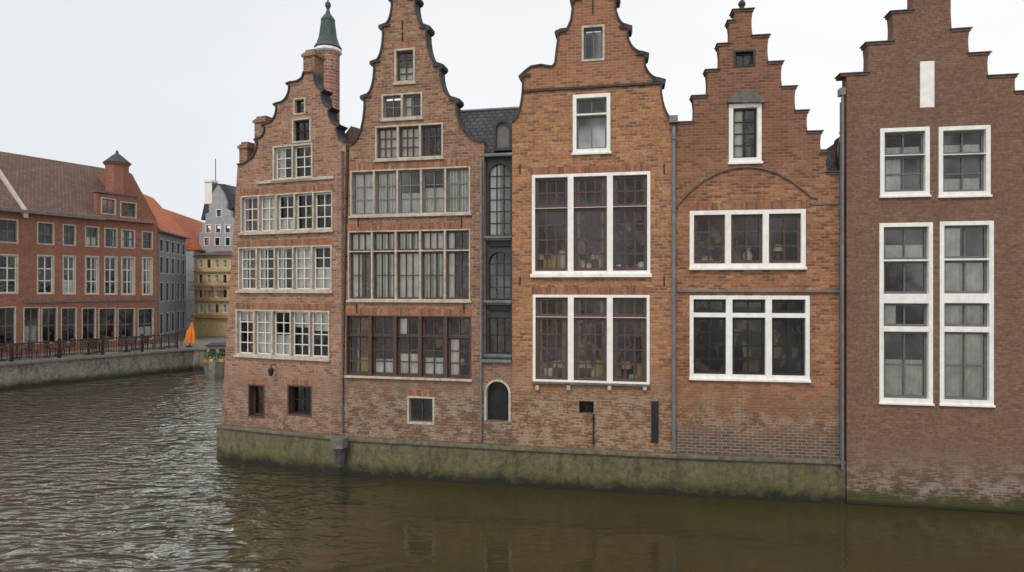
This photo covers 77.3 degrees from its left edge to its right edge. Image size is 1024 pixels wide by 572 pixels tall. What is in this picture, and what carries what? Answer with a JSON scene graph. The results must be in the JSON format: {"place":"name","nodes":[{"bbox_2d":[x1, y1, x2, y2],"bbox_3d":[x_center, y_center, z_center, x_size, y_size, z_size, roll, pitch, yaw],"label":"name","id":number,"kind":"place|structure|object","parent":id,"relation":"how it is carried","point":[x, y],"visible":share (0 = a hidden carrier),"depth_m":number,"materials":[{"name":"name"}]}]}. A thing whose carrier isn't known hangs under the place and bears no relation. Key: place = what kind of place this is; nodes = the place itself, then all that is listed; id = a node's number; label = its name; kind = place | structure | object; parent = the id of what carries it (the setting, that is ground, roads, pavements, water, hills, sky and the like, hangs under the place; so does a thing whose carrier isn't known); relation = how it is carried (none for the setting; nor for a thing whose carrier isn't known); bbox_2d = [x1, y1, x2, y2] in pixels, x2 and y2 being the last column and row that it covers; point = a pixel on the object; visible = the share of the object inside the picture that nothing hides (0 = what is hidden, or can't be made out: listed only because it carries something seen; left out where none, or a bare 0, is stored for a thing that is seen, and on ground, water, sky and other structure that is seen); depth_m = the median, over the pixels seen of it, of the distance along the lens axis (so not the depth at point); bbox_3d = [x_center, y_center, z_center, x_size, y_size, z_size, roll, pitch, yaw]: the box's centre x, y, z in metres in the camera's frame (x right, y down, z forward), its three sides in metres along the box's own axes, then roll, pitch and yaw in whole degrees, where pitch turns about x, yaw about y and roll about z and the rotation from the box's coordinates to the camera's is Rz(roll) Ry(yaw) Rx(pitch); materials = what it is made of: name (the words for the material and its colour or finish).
{"place":"outdoors","nodes":[
{"label":"outdoors","id":0,"kind":"place"},
{"bbox_2d":[0,335,226,361],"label":"pavement","id":1,"kind":"structure","parent":0,"point":[202,341],"depth_m":42.67,"materials":[{"name":"grey stone"}]},
{"bbox_2d":[0,150,157,356],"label":"coral brick building","id":2,"kind":"structure","parent":1,"relation":"on","point":[74,238],"depth_m":41.44,"materials":[{"name":"red brick"}]},
{"bbox_2d":[24,308,37,342],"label":"window","id":3,"kind":"structure","parent":2,"relation":"in","point":[30,331],"depth_m":38.40,"materials":[{"name":"white glass"}]},
{"bbox_2d":[64,257,73,292],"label":"window","id":4,"kind":"structure","parent":2,"relation":"in","point":[68,284],"depth_m":40.35,"materials":[{"name":"white fabric"}]},
{"bbox_2d":[86,257,96,293],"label":"window","id":5,"kind":"structure","parent":2,"relation":"in","point":[95,258],"depth_m":41.53,"materials":[{"name":"beige paint"}]},
{"bbox_2d":[122,258,132,293],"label":"window","id":6,"kind":"structure","parent":2,"relation":"in","point":[131,259],"depth_m":43.67,"materials":[{"name":"beige paint"}]},
{"bbox_2d":[143,258,150,293],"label":"window","id":7,"kind":"structure","parent":2,"relation":"in","point":[149,259],"depth_m":44.90,"materials":[{"name":"beige paint"}]},
{"bbox_2d":[129,194,191,341],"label":"grey town house","id":8,"kind":"structure","parent":1,"relation":"on","point":[172,236],"depth_m":49.87,"materials":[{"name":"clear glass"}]},
{"bbox_2d":[164,209,210,331],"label":"orange roofed house","id":9,"kind":"structure","parent":1,"relation":"on","point":[190,227],"depth_m":57.50,"materials":[{"name":"white paint"}]},
{"bbox_2d":[189,251,231,335],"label":"timber framed house","id":10,"kind":"structure","parent":1,"relation":"on","point":[211,319],"depth_m":52.49,"materials":[{"name":"beige paint"}]},
{"bbox_2d":[199,159,235,311],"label":"grey gabled house","id":11,"kind":"structure","parent":1,"relation":"on","point":[219,207],"depth_m":59.58,"materials":[{"name":"white paint"}]},
{"bbox_2d":[0,370,1023,571],"bbox_3d":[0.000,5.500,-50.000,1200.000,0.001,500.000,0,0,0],"label":"water","id":12,"kind":"structure","parent":0,"point":[128,474],"depth_m":15.07,"materials":[{"name":"brown liquid"}]},
{"bbox_2d":[202,342,225,377],"bbox_3d":[-18.401,4.655,40.162,1.900,1.990,4.050,0,0,-14],"label":"moored boat","id":13,"kind":"object","parent":12,"relation":"on","point":[213,362],"visible":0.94,"depth_m":38.72,"materials":[{"name":"grey"}]},
{"bbox_2d":[0,0,1023,229],"label":"sky","id":14,"kind":"structure","parent":0,"point":[174,87],"materials":[{"name":"white"}]},
{"label":"ground","id":15,"kind":"structure","parent":0,"visible":0},
{"bbox_2d":[0,347,206,389],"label":"quay wall","id":16,"kind":"structure","parent":15,"relation":"on","point":[34,373],"depth_m":37.41,"materials":[{"name":"grey stone"}]},
{"bbox_2d":[12,338,59,361],"bbox_3d":[-26.247,3.510,35.298,0.120,1.120,2.220,0,0,37],"label":"railing","id":17,"kind":"object","parent":16,"relation":"on","point":[28,343],"visible":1,"depth_m":35.35,"materials":[{"name":"black metal"}]},
{"bbox_2d":[59,336,102,357],"bbox_3d":[-24.924,3.510,37.055,0.120,1.120,2.220,0,0,37],"label":"railing","id":18,"kind":"object","parent":16,"relation":"on","point":[101,352],"visible":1,"depth_m":37.08,"materials":[{"name":"black metal"}]},
{"bbox_2d":[103,334,141,354],"bbox_3d":[-23.600,3.510,38.813,0.120,1.120,2.220,0,0,37],"label":"railing","id":19,"kind":"object","parent":16,"relation":"on","point":[140,349],"visible":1,"depth_m":38.82,"materials":[{"name":"black metal"}]},
{"bbox_2d":[214,424,845,503],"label":"quay wall","id":20,"kind":"structure","parent":15,"relation":"on","point":[785,479],"depth_m":17.33,"materials":[{"name":"concrete"}]},
{"bbox_2d":[221,49,359,435],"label":"gabled brick house","id":21,"kind":"structure","parent":20,"relation":"on","point":[282,370],"depth_m":19.60,"materials":[{"name":"brown brick"}]},
{"bbox_2d":[240,311,252,353],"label":"window","id":22,"kind":"structure","parent":21,"relation":"in","point":[245,316],"depth_m":20.26,"materials":[{"name":"beige paint"}]},
{"bbox_2d":[242,249,254,288],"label":"window","id":23,"kind":"structure","parent":21,"relation":"in","point":[245,259],"depth_m":20.27,"materials":[{"name":"beige paint"}]},
{"bbox_2d":[244,197,256,231],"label":"window","id":24,"kind":"structure","parent":21,"relation":"in","point":[246,200],"depth_m":20.22,"materials":[{"name":"beige paint"}]},
{"bbox_2d":[257,311,270,354],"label":"window","id":25,"kind":"structure","parent":21,"relation":"in","point":[263,317],"depth_m":20.04,"materials":[{"name":"beige paint"}]},
{"bbox_2d":[260,248,272,288],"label":"window","id":26,"kind":"structure","parent":21,"relation":"in","point":[263,258],"depth_m":20.00,"materials":[{"name":"beige paint"}]},
{"bbox_2d":[262,196,274,230],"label":"window","id":27,"kind":"structure","parent":21,"relation":"in","point":[268,203],"depth_m":19.96,"materials":[{"name":"beige paint"}]},
{"bbox_2d":[275,312,288,354],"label":"window","id":28,"kind":"structure","parent":21,"relation":"in","point":[281,341],"depth_m":19.76,"materials":[{"name":"beige paint"}]},
{"bbox_2d":[277,147,290,178],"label":"window","id":29,"kind":"structure","parent":21,"relation":"in","point":[282,158],"depth_m":19.76,"materials":[{"name":"beige paint"}]},
{"bbox_2d":[278,248,291,288],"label":"window","id":30,"kind":"structure","parent":21,"relation":"in","point":[281,258],"depth_m":19.79,"materials":[{"name":"beige paint"}]},
{"bbox_2d":[279,195,292,229],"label":"window","id":31,"kind":"structure","parent":21,"relation":"in","point":[284,223],"depth_m":19.70,"materials":[{"name":"beige paint"}]},
{"bbox_2d":[294,312,307,355],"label":"window","id":32,"kind":"structure","parent":21,"relation":"in","point":[300,318],"depth_m":19.51,"materials":[{"name":"beige paint"}]},
{"bbox_2d":[296,247,310,288],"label":"window","id":33,"kind":"structure","parent":21,"relation":"in","point":[303,254],"depth_m":19.49,"materials":[{"name":"white fabric"}]},
{"bbox_2d":[312,312,327,356],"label":"window","id":34,"kind":"structure","parent":21,"relation":"in","point":[319,319],"depth_m":19.27,"materials":[{"name":"beige paint"}]},
{"bbox_2d":[315,247,329,288],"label":"window","id":35,"kind":"structure","parent":21,"relation":"in","point":[322,275],"depth_m":19.24,"materials":[{"name":"white fabric"}]},
{"bbox_2d":[316,193,330,228],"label":"window","id":36,"kind":"structure","parent":21,"relation":"in","point":[324,194],"depth_m":19.17,"materials":[{"name":"beige paint"}]},
{"bbox_2d":[314,0,341,122],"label":"brick turret","id":37,"kind":"object","parent":21,"relation":"attached to","point":[327,45],"visible":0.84,"depth_m":23.71,"materials":[{"name":"brown brick"}]},
{"bbox_2d":[330,436,348,469],"bbox_3d":[-4.980,4.820,18.435,0.480,0.920,0.390,0,0,0],"label":"mooring fender","id":38,"kind":"object","parent":20,"relation":"attached to","point":[339,445],"visible":1,"depth_m":18.30,"materials":[{"name":"grey stone"}]},
{"bbox_2d":[341,0,493,442],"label":"scrolled gable house","id":39,"kind":"structure","parent":20,"relation":"on","point":[415,272],"depth_m":18.45,"materials":[{"name":"brown brick"}]},
{"bbox_2d":[349,336,367,373],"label":"window","id":40,"kind":"structure","parent":39,"relation":"in","point":[350,337],"depth_m":18.82,"materials":[{"name":"brown wood"}]},
{"bbox_2d":[351,252,370,298],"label":"window","id":41,"kind":"structure","parent":39,"relation":"in","point":[356,258],"depth_m":18.85,"materials":[{"name":"white fabric"}]},
{"bbox_2d":[351,232,370,250],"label":"window","id":42,"kind":"structure","parent":39,"relation":"in","point":[359,241],"depth_m":18.84,"materials":[{"name":"white wood"}]},
{"bbox_2d":[353,172,372,214],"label":"window","id":43,"kind":"structure","parent":39,"relation":"in","point":[362,182],"depth_m":18.83,"materials":[{"name":"white glass"}]},
{"bbox_2d":[373,336,392,374],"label":"window","id":44,"kind":"structure","parent":39,"relation":"in","point":[383,366],"depth_m":18.69,"materials":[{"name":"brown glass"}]},
{"bbox_2d":[374,252,394,298],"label":"window","id":45,"kind":"structure","parent":39,"relation":"in","point":[384,275],"depth_m":18.68,"materials":[{"name":"white wood"}]},
{"bbox_2d":[374,232,394,250],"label":"window","id":46,"kind":"structure","parent":39,"relation":"in","point":[384,236],"depth_m":18.68,"materials":[{"name":"white wood"}]},
{"bbox_2d":[376,171,395,213],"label":"window","id":47,"kind":"structure","parent":39,"relation":"in","point":[381,186],"depth_m":18.69,"materials":[{"name":"white glass"}]},
{"bbox_2d":[378,128,396,157],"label":"window","id":48,"kind":"structure","parent":39,"relation":"in","point":[387,137],"depth_m":18.67,"materials":[{"name":"white glass"}]},
{"bbox_2d":[398,51,412,80],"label":"window","id":49,"kind":"structure","parent":39,"relation":"in","point":[404,72],"depth_m":18.53,"materials":[{"name":"white glass"}]},
{"bbox_2d":[398,337,417,375],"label":"window","id":50,"kind":"structure","parent":39,"relation":"in","point":[407,363],"depth_m":18.53,"materials":[{"name":"white glass"}]},
{"bbox_2d":[398,317,417,335],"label":"window","id":51,"kind":"structure","parent":39,"relation":"in","point":[402,321],"depth_m":18.53,"materials":[{"name":"white glass"}]},
{"bbox_2d":[398,252,418,298],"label":"window","id":52,"kind":"structure","parent":39,"relation":"in","point":[408,262],"depth_m":18.53,"materials":[{"name":"white wood"}]},
{"bbox_2d":[398,232,418,249],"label":"window","id":53,"kind":"structure","parent":39,"relation":"in","point":[402,236],"depth_m":18.52,"materials":[{"name":"white wood"}]},
{"bbox_2d":[400,127,418,156],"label":"window","id":54,"kind":"structure","parent":39,"relation":"in","point":[409,136],"depth_m":18.52,"materials":[{"name":"white glass"}]},
{"bbox_2d":[400,170,419,212],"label":"window","id":55,"kind":"structure","parent":39,"relation":"in","point":[409,202],"depth_m":18.52,"materials":[{"name":"white glass"}]},
{"bbox_2d":[404,95,420,116],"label":"window","id":56,"kind":"structure","parent":39,"relation":"in","point":[407,99],"depth_m":18.49,"materials":[{"name":"white glass"}]},
{"bbox_2d":[422,125,440,155],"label":"window","id":57,"kind":"structure","parent":39,"relation":"in","point":[439,126],"depth_m":18.34,"materials":[{"name":"brown glass"}]},
{"bbox_2d":[422,251,443,298],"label":"window","id":58,"kind":"structure","parent":39,"relation":"in","point":[431,275],"depth_m":18.39,"materials":[{"name":"white fabric"}]},
{"bbox_2d":[422,231,443,249],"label":"window","id":59,"kind":"structure","parent":39,"relation":"in","point":[431,240],"depth_m":18.38,"materials":[{"name":"white wood"}]},
{"bbox_2d":[423,169,443,212],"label":"window","id":60,"kind":"structure","parent":39,"relation":"in","point":[433,198],"depth_m":18.36,"materials":[{"name":"white glass"}]},
{"bbox_2d":[423,337,443,376],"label":"window","id":61,"kind":"structure","parent":39,"relation":"in","point":[433,366],"depth_m":18.36,"materials":[{"name":"brown glass"}]},
{"bbox_2d":[447,168,468,211],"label":"window","id":62,"kind":"structure","parent":39,"relation":"in","point":[455,183],"depth_m":18.22,"materials":[{"name":"white glass"}]},
{"bbox_2d":[447,251,468,298],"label":"window","id":63,"kind":"structure","parent":39,"relation":"in","point":[450,254],"depth_m":18.22,"materials":[{"name":"white wood"}]},
{"bbox_2d":[447,231,468,249],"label":"window","id":64,"kind":"structure","parent":39,"relation":"in","point":[451,235],"depth_m":18.18,"materials":[{"name":"white wood"}]},
{"bbox_2d":[448,338,469,376],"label":"window","id":65,"kind":"structure","parent":39,"relation":"in","point":[454,344],"depth_m":18.21,"materials":[{"name":"brown glass"}]},
{"bbox_2d":[448,317,469,336],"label":"window","id":66,"kind":"structure","parent":39,"relation":"in","point":[449,318],"depth_m":18.17,"materials":[{"name":"brown glass"}]},
{"bbox_2d":[461,106,518,444],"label":"timber bay house","id":67,"kind":"structure","parent":20,"relation":"on","point":[491,128],"depth_m":18.03,"materials":[{"name":"brown brick"}]},
{"bbox_2d":[488,381,508,419],"bbox_3d":[-0.355,3.204,18.022,0.647,1.116,0.060,0,0,12],"label":"door","id":68,"kind":"structure","parent":67,"relation":"in","point":[498,395],"depth_m":18.01,"materials":[{"name":"grey wood"}]},
{"bbox_2d":[489,164,509,235],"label":"window","id":69,"kind":"structure","parent":67,"relation":"in","point":[494,176],"depth_m":18.11,"materials":[{"name":"grey glass"}]},
{"bbox_2d":[489,252,509,299],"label":"window","id":70,"kind":"structure","parent":67,"relation":"in","point":[496,263],"depth_m":18.04,"materials":[{"name":"black glass"}]},
{"bbox_2d":[489,318,509,352],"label":"window","id":71,"kind":"structure","parent":67,"relation":"in","point":[490,335],"depth_m":18.03,"materials":[{"name":"black wood"}]},
{"bbox_2d":[496,121,510,147],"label":"window","id":72,"kind":"structure","parent":67,"relation":"in","point":[502,140],"depth_m":18.13,"materials":[{"name":"grey glass"}]},
{"bbox_2d":[512,0,677,452],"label":"scrolled gable house","id":73,"kind":"structure","parent":20,"relation":"on","point":[594,137],"depth_m":17.39,"materials":[{"name":"brown brick"}]},
{"bbox_2d":[535,208,567,270],"bbox_3d":[1.092,-1.266,17.604,0.905,1.719,0.050,0,0,11],"label":"window","id":74,"kind":"structure","parent":73,"relation":"in","point":[565,210],"depth_m":17.59,"materials":[{"name":"brown wood"}]},
{"bbox_2d":[535,178,567,207],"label":"window","id":75,"kind":"structure","parent":73,"relation":"in","point":[538,180],"depth_m":17.60,"materials":[{"name":"brown wood"}]},
{"bbox_2d":[536,317,567,379],"bbox_3d":[1.106,1.711,17.632,0.897,1.720,0.108,0,0,11],"label":"window","id":76,"kind":"structure","parent":73,"relation":"in","point":[539,333],"depth_m":17.60,"materials":[{"name":"brown wood"}]},
{"bbox_2d":[536,297,567,316],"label":"window","id":77,"kind":"structure","parent":73,"relation":"in","point":[539,313],"depth_m":17.60,"materials":[{"name":"brown wood"}]},
{"bbox_2d":[574,207,606,270],"bbox_3d":[2.141,-1.266,17.434,0.905,1.719,0.106,0,0,11],"label":"window","id":78,"kind":"structure","parent":73,"relation":"in","point":[577,224],"depth_m":17.41,"materials":[{"name":"brown wood"}]},
{"bbox_2d":[574,176,606,206],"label":"window","id":79,"kind":"structure","parent":73,"relation":"in","point":[577,180],"depth_m":17.40,"materials":[{"name":"brown wood"}]},
{"bbox_2d":[574,317,606,380],"bbox_3d":[2.139,1.711,17.437,0.897,1.720,0.103,0,0,11],"label":"window","id":80,"kind":"structure","parent":73,"relation":"in","point":[576,319],"depth_m":17.41,"materials":[{"name":"brown wood"}]},
{"bbox_2d":[574,298,606,316],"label":"window","id":81,"kind":"structure","parent":73,"relation":"in","point":[577,301],"depth_m":17.41,"materials":[{"name":"brown wood"}]},
{"bbox_2d":[577,115,606,148],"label":"window","id":82,"kind":"structure","parent":73,"relation":"in","point":[602,116],"depth_m":17.40,"materials":[{"name":"grey glass"}]},
{"bbox_2d":[584,28,602,58],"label":"window","id":83,"kind":"structure","parent":73,"relation":"in","point":[599,29],"depth_m":17.40,"materials":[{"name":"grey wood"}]},
{"bbox_2d":[613,207,646,270],"bbox_3d":[3.172,-1.266,17.211,0.905,1.719,0.050,0,0,11],"label":"window","id":84,"kind":"structure","parent":73,"relation":"in","point":[615,209],"depth_m":17.19,"materials":[{"name":"brown wood"}]},
{"bbox_2d":[613,175,646,205],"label":"window","id":85,"kind":"structure","parent":73,"relation":"in","point":[644,177],"depth_m":17.20,"materials":[{"name":"brown wood"}]},
{"bbox_2d":[613,318,646,381],"bbox_3d":[3.171,1.711,17.238,0.897,1.720,0.104,0,0,11],"label":"window","id":86,"kind":"structure","parent":73,"relation":"in","point":[615,320],"depth_m":17.21,"materials":[{"name":"brown wood"}]},
{"bbox_2d":[613,298,646,317],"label":"window","id":87,"kind":"structure","parent":73,"relation":"in","point":[644,315],"depth_m":17.18,"materials":[{"name":"brown wood"}]},
{"bbox_2d":[674,0,840,458],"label":"stepped gable house","id":88,"kind":"structure","parent":20,"relation":"on","point":[758,341],"depth_m":16.64,"materials":[{"name":"brick"}]},
{"bbox_2d":[694,215,724,263],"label":"window","id":89,"kind":"structure","parent":88,"relation":"in","point":[696,217],"depth_m":16.83,"materials":[{"name":"brown wood"}]},
{"bbox_2d":[694,317,724,373],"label":"window","id":90,"kind":"structure","parent":88,"relation":"in","point":[695,318],"depth_m":16.83,"materials":[{"name":"grey wood"}]},
{"bbox_2d":[694,299,724,312],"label":"window","id":91,"kind":"structure","parent":88,"relation":"in","point":[695,300],"depth_m":16.83,"materials":[{"name":"grey wood"}]},
{"bbox_2d":[733,108,755,157],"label":"window","id":92,"kind":"structure","parent":88,"relation":"in","point":[737,113],"depth_m":16.77,"materials":[{"name":"white wood"}]},
{"bbox_2d":[731,214,761,262],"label":"window","id":93,"kind":"structure","parent":88,"relation":"in","point":[759,216],"depth_m":16.69,"materials":[{"name":"brown wood"}]},
{"bbox_2d":[732,317,764,374],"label":"window","id":94,"kind":"structure","parent":88,"relation":"in","point":[762,332],"depth_m":16.69,"materials":[{"name":"grey wood"}]},
{"bbox_2d":[732,299,764,312],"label":"window","id":95,"kind":"structure","parent":88,"relation":"in","point":[762,310],"depth_m":16.68,"materials":[{"name":"grey wood"}]},
{"bbox_2d":[769,214,799,262],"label":"window","id":96,"kind":"structure","parent":88,"relation":"in","point":[771,216],"depth_m":16.55,"materials":[{"name":"brown wood"}]},
{"bbox_2d":[772,318,804,375],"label":"window","id":97,"kind":"structure","parent":88,"relation":"in","point":[802,320],"depth_m":16.54,"materials":[{"name":"grey wood"}]},
{"bbox_2d":[772,300,804,312],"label":"window","id":98,"kind":"structure","parent":88,"relation":"in","point":[802,310],"depth_m":16.53,"materials":[{"name":"grey wood"}]},
{"bbox_2d":[826,0,1023,513],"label":"stepped gable house","id":99,"kind":"structure","parent":15,"relation":"on","point":[932,263],"depth_m":15.82,"materials":[{"name":"brown brick"}]},
{"bbox_2d":[885,132,922,154],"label":"window","id":100,"kind":"structure","parent":99,"relation":"in","point":[902,150],"depth_m":16.01,"materials":[{"name":"white glass"}]},
{"bbox_2d":[885,156,923,191],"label":"window","id":101,"kind":"structure","parent":99,"relation":"in","point":[893,174],"depth_m":16.06,"materials":[{"name":"white glass"}]},
{"bbox_2d":[884,331,926,398],"bbox_3d":[9.799,1.967,16.027,1.022,1.670,0.101,0,0,10],"label":"window","id":102,"kind":"structure","parent":99,"relation":"in","point":[903,378],"depth_m":16.02,"materials":[{"name":"grey glass"}]},
{"bbox_2d":[884,303,926,326],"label":"window","id":103,"kind":"structure","parent":99,"relation":"in","point":[889,308],"depth_m":16.01,"materials":[{"name":"white glass"}]},
{"bbox_2d":[884,261,926,293],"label":"window","id":104,"kind":"structure","parent":99,"relation":"in","point":[924,263],"depth_m":15.96,"materials":[{"name":"grey glass"}]},
{"bbox_2d":[884,227,926,259],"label":"window","id":105,"kind":"structure","parent":99,"relation":"in","point":[891,252],"depth_m":16.01,"materials":[{"name":"white glass"}]},
{"bbox_2d":[943,155,983,191],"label":"window","id":106,"kind":"structure","parent":99,"relation":"in","point":[970,184],"depth_m":15.77,"materials":[{"name":"white glass"}]},
{"bbox_2d":[943,130,983,153],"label":"window","id":107,"kind":"structure","parent":99,"relation":"in","point":[975,148],"depth_m":15.77,"materials":[{"name":"white glass"}]},
{"bbox_2d":[944,332,986,399],"bbox_3d":[11.131,1.960,15.783,0.994,1.674,0.102,0,0,10],"label":"window","id":108,"kind":"structure","parent":99,"relation":"in","point":[965,353],"depth_m":15.79,"materials":[{"name":"grey glass"}]},
{"bbox_2d":[944,303,986,326],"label":"window","id":109,"kind":"structure","parent":99,"relation":"in","point":[955,314],"depth_m":15.78,"materials":[{"name":"white glass"}]},
{"bbox_2d":[944,260,986,293],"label":"window","id":110,"kind":"structure","parent":99,"relation":"in","point":[960,276],"depth_m":15.78,"materials":[{"name":"grey glass"}]},
{"bbox_2d":[944,225,986,258],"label":"window","id":111,"kind":"structure","parent":99,"relation":"in","point":[951,233],"depth_m":15.81,"materials":[{"name":"white glass"}]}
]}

